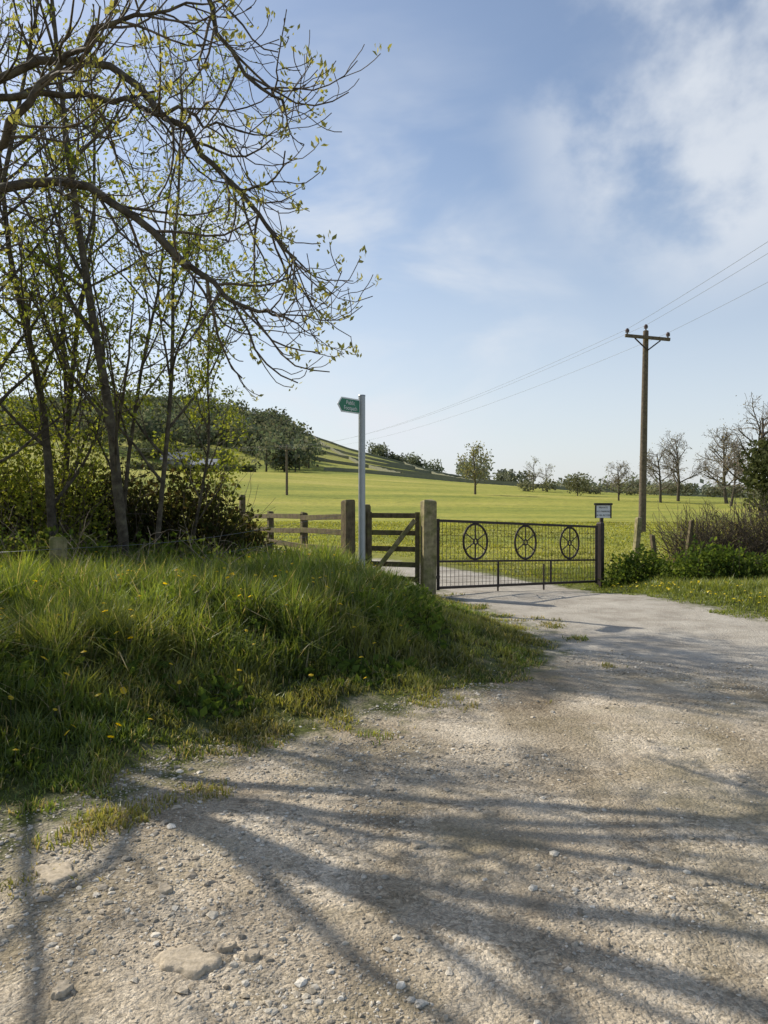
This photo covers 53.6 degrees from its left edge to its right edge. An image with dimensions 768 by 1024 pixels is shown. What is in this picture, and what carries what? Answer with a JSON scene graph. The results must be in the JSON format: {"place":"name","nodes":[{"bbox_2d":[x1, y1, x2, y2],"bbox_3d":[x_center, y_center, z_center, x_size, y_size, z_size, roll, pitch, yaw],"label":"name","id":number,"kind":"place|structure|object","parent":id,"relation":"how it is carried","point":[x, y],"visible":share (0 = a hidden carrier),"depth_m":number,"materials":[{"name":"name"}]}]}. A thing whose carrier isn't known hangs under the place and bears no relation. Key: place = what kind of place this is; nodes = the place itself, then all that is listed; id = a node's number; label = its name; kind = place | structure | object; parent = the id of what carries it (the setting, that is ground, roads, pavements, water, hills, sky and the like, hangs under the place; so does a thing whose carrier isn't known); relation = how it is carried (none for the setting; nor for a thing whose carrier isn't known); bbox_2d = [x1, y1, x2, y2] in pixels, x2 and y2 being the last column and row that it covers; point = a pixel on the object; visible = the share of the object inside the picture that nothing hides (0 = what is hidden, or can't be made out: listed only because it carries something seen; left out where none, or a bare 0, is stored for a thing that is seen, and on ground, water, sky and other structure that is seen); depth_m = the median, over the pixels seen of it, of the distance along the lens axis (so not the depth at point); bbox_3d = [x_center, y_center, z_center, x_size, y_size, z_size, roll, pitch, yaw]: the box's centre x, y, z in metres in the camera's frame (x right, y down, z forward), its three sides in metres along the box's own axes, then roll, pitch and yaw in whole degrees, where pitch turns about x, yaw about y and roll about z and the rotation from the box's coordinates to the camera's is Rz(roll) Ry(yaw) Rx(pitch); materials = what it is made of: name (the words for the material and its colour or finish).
{"place":"outdoors","nodes":[
{"label":"outdoors","id":0,"kind":"place"},
{"bbox_2d":[0,535,627,899],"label":"verge grass","id":1,"kind":"structure","parent":0,"point":[191,644],"depth_m":6.08,"materials":[{"name":"green plant"}]},
{"bbox_2d":[0,429,767,1023],"bbox_3d":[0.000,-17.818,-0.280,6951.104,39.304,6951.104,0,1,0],"label":"ground","id":2,"kind":"structure","parent":0,"point":[504,919],"depth_m":3.65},
{"bbox_2d":[0,201,68,406],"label":"hedgerow tree","id":3,"kind":"object","parent":2,"relation":"on","point":[7,332],"visible":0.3,"depth_m":12.00,"materials":[{"name":"green plant"}]},
{"bbox_2d":[35,862,76,885],"bbox_3d":[-1.409,1.562,3.269,0.160,0.046,0.219,-1,1,-43],"label":"embedded stone","id":4,"kind":"object","parent":2,"relation":"on","point":[53,874],"visible":0.88,"depth_m":3.25,"materials":[{"name":"beige stone"}]},
{"bbox_2d":[50,979,73,999],"bbox_3d":[-1.050,1.572,2.474,0.072,0.068,0.074,-1,1,-29],"label":"embedded stone","id":5,"kind":"object","parent":2,"relation":"on","point":[62,988],"visible":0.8,"depth_m":2.46,"materials":[{"name":"beige stone"}]},
{"bbox_2d":[0,41,131,524],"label":"hedgerow tree","id":6,"kind":"object","parent":2,"relation":"on","point":[41,369],"visible":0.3,"depth_m":11.62,"materials":[{"name":"green plant"}]},
{"bbox_2d":[0,0,142,462],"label":"hedgerow tree","id":7,"kind":"object","parent":2,"relation":"on","point":[11,147],"visible":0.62,"depth_m":10.33,"materials":[{"name":"green plant"}]},
{"bbox_2d":[0,0,154,537],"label":"hedgerow tree","id":8,"kind":"object","parent":2,"relation":"on","point":[26,316],"visible":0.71,"depth_m":10.33,"materials":[{"name":"green plant"}]},
{"bbox_2d":[0,0,196,561],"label":"hedgerow tree","id":9,"kind":"object","parent":2,"relation":"on","point":[110,422],"visible":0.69,"depth_m":10.07,"materials":[{"name":"green plant"}]},
{"bbox_2d":[0,0,223,530],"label":"hedgerow tree","id":10,"kind":"object","parent":2,"relation":"on","point":[68,423],"visible":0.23,"depth_m":11.72,"materials":[{"name":"green plant"}]},
{"bbox_2d":[0,349,228,552],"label":"hawthorn bush","id":11,"kind":"object","parent":2,"relation":"on","point":[35,516],"visible":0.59,"depth_m":11.17,"materials":[{"name":"green plant"}]},
{"bbox_2d":[0,505,270,568],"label":"dead stems","id":12,"kind":"object","parent":2,"relation":"on","point":[79,542],"visible":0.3,"depth_m":9.86,"materials":[{"name":"brown plant"}]},
{"bbox_2d":[16,42,261,510],"bbox_3d":[-3.442,-3.112,11.677,3.226,8.299,3.401,1,1,30],"label":"hedgerow tree","id":13,"kind":"object","parent":2,"relation":"on","point":[136,407],"visible":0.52,"depth_m":11.47,"materials":[{"name":"green plant"}]},
{"bbox_2d":[2,0,279,555],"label":"hedgerow tree","id":14,"kind":"object","parent":2,"relation":"on","point":[169,425],"visible":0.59,"depth_m":10.62,"materials":[{"name":"green plant"}]},
{"bbox_2d":[0,521,296,568],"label":"nettle patch","id":15,"kind":"object","parent":2,"relation":"on","point":[43,544],"visible":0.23,"depth_m":10.30,"materials":[{"name":"green plant"}]},
{"bbox_2d":[0,436,304,556],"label":"bramble hedge","id":16,"kind":"object","parent":2,"relation":"on","point":[141,516],"visible":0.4,"depth_m":12.17,"materials":[{"name":"green plant"}]},
{"bbox_2d":[0,391,326,471],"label":"hill woodland","id":17,"kind":"object","parent":2,"relation":"on","point":[271,429],"visible":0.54,"depth_m":202.32,"materials":[{"name":"green plant"}]},
{"bbox_2d":[158,881,172,893],"bbox_3d":[-0.900,1.559,3.128,0.061,0.046,0.088,0,1,-12],"label":"embedded stone","id":18,"kind":"object","parent":2,"relation":"on","point":[164,888],"visible":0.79,"depth_m":3.11,"materials":[{"name":"beige stone"}]},
{"bbox_2d":[9,515,339,566],"bbox_3d":[-4.497,0.675,10.252,8.794,1.178,2.143,0,1,-19],"label":"stake and wire fence","id":19,"kind":"object","parent":2,"relation":"on","point":[56,543],"visible":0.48,"depth_m":9.33,"materials":[{"name":"grey metal"}]},
{"bbox_2d":[160,452,194,467],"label":"house","id":20,"kind":"structure","parent":2,"relation":"on","point":[172,462],"depth_m":169.49,"materials":[{"name":"stone"}]},
{"bbox_2d":[153,944,221,979],"bbox_3d":[-0.677,1.562,2.620,0.230,0.058,0.146,0,1,29],"label":"embedded stone","id":21,"kind":"object","parent":2,"relation":"on","point":[191,962],"visible":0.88,"depth_m":2.60,"materials":[{"name":"beige stone"}]},
{"bbox_2d":[122,438,258,471],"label":"field hedge trees","id":22,"kind":"object","parent":2,"relation":"on","point":[142,445],"visible":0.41,"depth_m":179.31,"materials":[{"name":"green plant"}]},
{"bbox_2d":[0,0,391,401],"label":"ash tree","id":23,"kind":"object","parent":2,"relation":"on","point":[75,65],"visible":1,"depth_m":6.11,"materials":[{"name":"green plant"}]},
{"bbox_2d":[0,551,408,758],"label":"dandelion flowers","id":24,"kind":"object","parent":2,"relation":"on","point":[122,692],"visible":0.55,"depth_m":5.76,"materials":[{"name":"yellow plant"}]},
{"bbox_2d":[133,177,276,550],"bbox_3d":[-2.572,-1.951,11.316,2.053,6.047,2.051,0,1,0],"label":"hedgerow tree","id":25,"kind":"object","parent":2,"relation":"on","point":[195,392],"visible":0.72,"depth_m":11.37,"materials":[{"name":"green plant"}]},
{"bbox_2d":[190,459,219,469],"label":"stone barn","id":26,"kind":"structure","parent":2,"relation":"on","point":[203,462],"depth_m":166.40,"materials":[{"name":"stone"}]},
{"bbox_2d":[0,551,450,776],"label":"weed leaves","id":27,"kind":"object","parent":2,"relation":"on","point":[207,699],"visible":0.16,"depth_m":6.04,"materials":[{"name":"green plant"}]},
{"bbox_2d":[216,940,237,952],"bbox_3d":[-0.560,1.562,2.706,0.077,0.059,0.051,0,1,-20],"label":"embedded stone","id":28,"kind":"object","parent":2,"relation":"on","point":[226,946],"visible":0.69,"depth_m":2.69,"materials":[{"name":"beige stone"}]},
{"bbox_2d":[243,949,259,961],"bbox_3d":[-0.462,1.564,2.652,0.050,0.058,0.058,1,1,42],"label":"embedded stone","id":29,"kind":"object","parent":2,"relation":"on","point":[252,955],"visible":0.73,"depth_m":2.64,"materials":[{"name":"beige stone"}]},
{"bbox_2d":[280,445,294,494],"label":"telegraph pole","id":30,"kind":"object","parent":2,"relation":"on","point":[286,449],"visible":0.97,"depth_m":89.82,"materials":[{"name":"wood"}]},
{"bbox_2d":[239,495,340,550],"bbox_3d":[-1.963,0.646,15.199,0.151,2.018,5.334,-1,1,-30],"label":"wooden rail fence","id":31,"kind":"object","parent":2,"relation":"on","point":[303,530],"visible":0.46,"depth_m":14.45,"materials":[{"name":"brown wood"}]},
{"bbox_2d":[341,500,354,561],"bbox_3d":[-0.599,0.600,12.760,0.196,1.619,0.196,-1,1,-29],"label":"fence post","id":32,"kind":"object","parent":2,"relation":"on","point":[347,521],"visible":0.66,"depth_m":12.68,"materials":[{"name":"wood"}]},
{"bbox_2d":[337,395,364,567],"bbox_3d":[-0.506,-0.188,11.308,0.111,3.164,0.624,1,1,42],"label":"footpath signpost","id":33,"kind":"object","parent":2,"relation":"on","point":[351,405],"visible":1,"depth_m":11.45,"materials":[{"name":"metal"}]},
{"bbox_2d":[313,435,401,472],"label":"dry stone wall","id":34,"kind":"structure","parent":2,"relation":"on","point":[356,461],"depth_m":231.99,"materials":[{"name":"grey stone"}]},
{"bbox_2d":[365,504,370,561],"bbox_3d":[-0.320,0.684,12.992,0.155,1.636,0.156,-1,1,-29],"label":"fence post","id":35,"kind":"object","parent":2,"relation":"on","point":[367,507],"visible":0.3,"depth_m":12.91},
{"bbox_2d":[367,512,419,582],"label":"wooden gate","id":36,"kind":"structure","parent":35,"relation":"attached to","point":[406,531],"depth_m":12.72,"materials":[{"name":"wood"}]},
{"bbox_2d":[304,433,447,473],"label":"dry stone wall","id":37,"kind":"structure","parent":2,"relation":"on","point":[370,454],"depth_m":306.96,"materials":[{"name":"grey stone"}]},
{"bbox_2d":[0,653,767,1023],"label":"loose stones","id":38,"kind":"object","parent":2,"relation":"on","point":[300,981],"visible":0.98,"depth_m":3.12,"materials":[{"name":"beige stone"}]},
{"bbox_2d":[316,445,458,475],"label":"dry stone wall","id":39,"kind":"structure","parent":2,"relation":"on","point":[378,460],"depth_m":274.74,"materials":[{"name":"grey stone"}]},
{"bbox_2d":[365,440,444,471],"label":"crest trees","id":40,"kind":"object","parent":2,"relation":"on","point":[380,450],"visible":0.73,"depth_m":329.74,"materials":[{"name":"green plant"}]},
{"bbox_2d":[318,449,496,480],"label":"dry stone wall","id":41,"kind":"structure","parent":2,"relation":"on","point":[384,464],"depth_m":241.39,"materials":[{"name":"grey stone"}]},
{"bbox_2d":[315,457,518,482],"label":"dry stone wall","id":42,"kind":"structure","parent":2,"relation":"on","point":[366,465],"depth_m":209.79,"materials":[{"name":"grey stone"}]},
{"bbox_2d":[411,840,426,849],"bbox_3d":[0.159,1.551,3.525,0.086,0.043,0.069,0,1,-20],"label":"embedded stone","id":43,"kind":"object","parent":2,"relation":"on","point":[416,844],"visible":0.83,"depth_m":3.51,"materials":[{"name":"beige stone"}]},
{"bbox_2d":[420,499,436,594],"bbox_3d":[0.729,0.736,12.513,0.230,1.890,0.221,0,1,-14],"label":"timber gate post","id":44,"kind":"object","parent":2,"relation":"on","point":[428,535],"visible":0.75,"depth_m":12.41,"materials":[{"name":"wood"}]},
{"bbox_2d":[404,462,484,480],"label":"dry stone wall","id":45,"kind":"structure","parent":2,"relation":"on","point":[432,472],"depth_m":237.01,"materials":[{"name":"grey stone"}]},
{"bbox_2d":[456,441,491,493],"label":"tree","id":46,"kind":"object","parent":2,"relation":"on","point":[474,457],"visible":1,"depth_m":99.33,"materials":[{"name":"green plant"}]},
{"bbox_2d":[523,456,542,489],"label":"bare tree","id":47,"kind":"object","parent":2,"relation":"on","point":[532,474],"visible":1,"depth_m":135.26,"materials":[{"name":"brown plant"}]},
{"bbox_2d":[324,467,752,497],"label":"dry stone wall","id":48,"kind":"structure","parent":2,"relation":"on","point":[424,476],"depth_m":177.24,"materials":[{"name":"grey stone"}]},
{"bbox_2d":[536,464,554,481],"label":"bare tree","id":49,"kind":"object","parent":2,"relation":"on","point":[549,475],"visible":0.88,"depth_m":140.06,"materials":[{"name":"brown plant"}]},
{"bbox_2d":[558,472,593,495],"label":"round bush","id":50,"kind":"object","parent":2,"relation":"on","point":[577,484],"visible":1,"depth_m":107.38,"materials":[{"name":"green plant"}]},
{"bbox_2d":[596,522,603,586],"bbox_3d":[4.471,1.024,15.708,0.125,1.639,0.128,-1,1,-40],"label":"metal gate post","id":51,"kind":"object","parent":2,"relation":"on","point":[600,549],"visible":0.68,"depth_m":15.65,"materials":[{"name":"black metal"}]},
{"bbox_2d":[436,519,597,590],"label":"metal field gate","id":52,"kind":"structure","parent":51,"relation":"attached to","point":[525,558],"depth_m":13.89,"materials":[{"name":"black metal"}]},
{"bbox_2d":[594,503,612,521],"bbox_3d":[4.600,0.810,15.992,0.380,1.998,0.122,0,1,0],"label":"notice sign","id":53,"kind":"object","parent":51,"relation":"on","point":[603,511],"visible":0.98,"depth_m":15.94,"materials":[{"name":"metal"}]},
{"bbox_2d":[454,451,746,495],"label":"distant tree line","id":54,"kind":"object","parent":2,"relation":"on","point":[505,475],"visible":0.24,"depth_m":243.61,"materials":[{"name":"green plant"}]},
{"bbox_2d":[598,460,638,500],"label":"bare tree","id":55,"kind":"object","parent":2,"relation":"on","point":[617,479],"visible":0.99,"depth_m":91.63,"materials":[{"name":"brown plant"}]},
{"bbox_2d":[489,477,748,494],"bbox_3d":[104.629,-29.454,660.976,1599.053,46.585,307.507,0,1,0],"label":"horizon woodland","id":56,"kind":"object","parent":2,"relation":"on","point":[701,481],"depth_m":521.36,"materials":[{"name":"green plant"}]},
{"bbox_2d":[632,517,641,556],"bbox_3d":[6.510,0.956,19.615,0.248,1.651,0.162,0,1,-15],"label":"field post","id":57,"kind":"object","parent":2,"relation":"on","point":[637,532],"visible":0.58,"depth_m":19.55,"materials":[{"name":"brown wood"}]},
{"bbox_2d":[514,478,765,497],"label":"hedge bushes","id":58,"kind":"object","parent":2,"relation":"on","point":[714,492],"visible":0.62,"depth_m":128.04,"materials":[{"name":"green plant"}]},
{"bbox_2d":[625,324,669,532],"bbox_3d":[10.300,-3.037,29.887,1.760,8.705,0.431,0,1,0],"label":"telegraph pole","id":59,"kind":"object","parent":2,"relation":"on","point":[645,337],"visible":0.98,"depth_m":29.84,"materials":[{"name":"wood"}]},
{"bbox_2d":[0,242,767,451],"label":"overhead wires","id":60,"kind":"object","parent":59,"relation":"attached to","point":[551,363],"visible":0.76,"depth_m":33.79,"materials":[{"name":"black metal"}]},
{"bbox_2d":[650,535,656,562],"bbox_3d":[6.678,1.174,18.721,0.261,1.238,0.121,0,1,0],"label":"field post","id":61,"kind":"object","parent":2,"relation":"on","point":[652,542],"visible":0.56,"depth_m":18.67,"materials":[{"name":"wood"}]},
{"bbox_2d":[638,442,686,502],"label":"bare tree","id":62,"kind":"object","parent":2,"relation":"on","point":[651,468],"visible":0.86,"depth_m":88.08,"materials":[{"name":"brown plant"}]},
{"bbox_2d":[596,535,767,587],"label":"green shrub","id":63,"kind":"object","parent":2,"relation":"on","point":[705,563],"visible":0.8,"depth_m":14.56,"materials":[{"name":"green plant"}]},
{"bbox_2d":[657,430,713,500],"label":"bare tree","id":64,"kind":"object","parent":2,"relation":"on","point":[675,454],"visible":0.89,"depth_m":91.75,"materials":[{"name":"brown plant"}]},
{"bbox_2d":[684,520,693,560],"bbox_3d":[7.597,1.005,19.017,0.311,1.615,0.123,0,1,0],"label":"field post","id":65,"kind":"object","parent":2,"relation":"on","point":[689,533],"visible":0.53,"depth_m":18.97,"materials":[{"name":"wood"}]},
{"bbox_2d":[614,581,765,607],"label":"dandelion flowers","id":66,"kind":"object","parent":2,"relation":"on","point":[693,589],"visible":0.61,"depth_m":12.66,"materials":[{"name":"yellow plant"}]},
{"bbox_2d":[640,485,767,567],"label":"bare hedge","id":67,"kind":"object","parent":2,"relation":"on","point":[754,542],"visible":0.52,"depth_m":19.20,"materials":[{"name":"brown plant"}]},
{"bbox_2d":[694,425,751,503],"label":"bare tree","id":68,"kind":"object","parent":2,"relation":"on","point":[707,468],"visible":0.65,"depth_m":85.92,"materials":[{"name":"brown plant"}]},
{"bbox_2d":[709,439,756,505],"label":"bare tree","id":69,"kind":"object","parent":2,"relation":"on","point":[733,492],"visible":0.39,"depth_m":79.86,"materials":[{"name":"brown plant"}]},
{"bbox_2d":[709,392,767,515],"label":"bare tree","id":70,"kind":"object","parent":2,"relation":"on","point":[762,434],"visible":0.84,"depth_m":52.08,"materials":[{"name":"brown plant"}]},
{"bbox_2d":[733,430,767,514],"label":"evergreen tree","id":71,"kind":"object","parent":2,"relation":"on","point":[759,481],"visible":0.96,"depth_m":48.88,"materials":[{"name":"green plant"}]},
{"bbox_2d":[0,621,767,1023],"bbox_3d":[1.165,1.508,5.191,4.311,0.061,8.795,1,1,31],"label":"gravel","id":72,"kind":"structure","parent":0,"point":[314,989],"depth_m":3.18,"materials":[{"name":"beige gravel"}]},
{"bbox_2d":[0,0,767,489],"label":"sky","id":73,"kind":"structure","parent":0,"point":[525,184],"materials":[{"name":"blue"}]},
{"bbox_2d":[167,520,767,578],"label":"pasture grass","id":74,"kind":"structure","parent":0,"point":[609,524],"depth_m":27.04,"materials":[{"name":"green plant"}]},
{"bbox_2d":[529,563,767,620],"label":"roadside grass","id":75,"kind":"structure","parent":0,"point":[721,586],"depth_m":12.77,"materials":[{"name":"green plant"}]}
]}

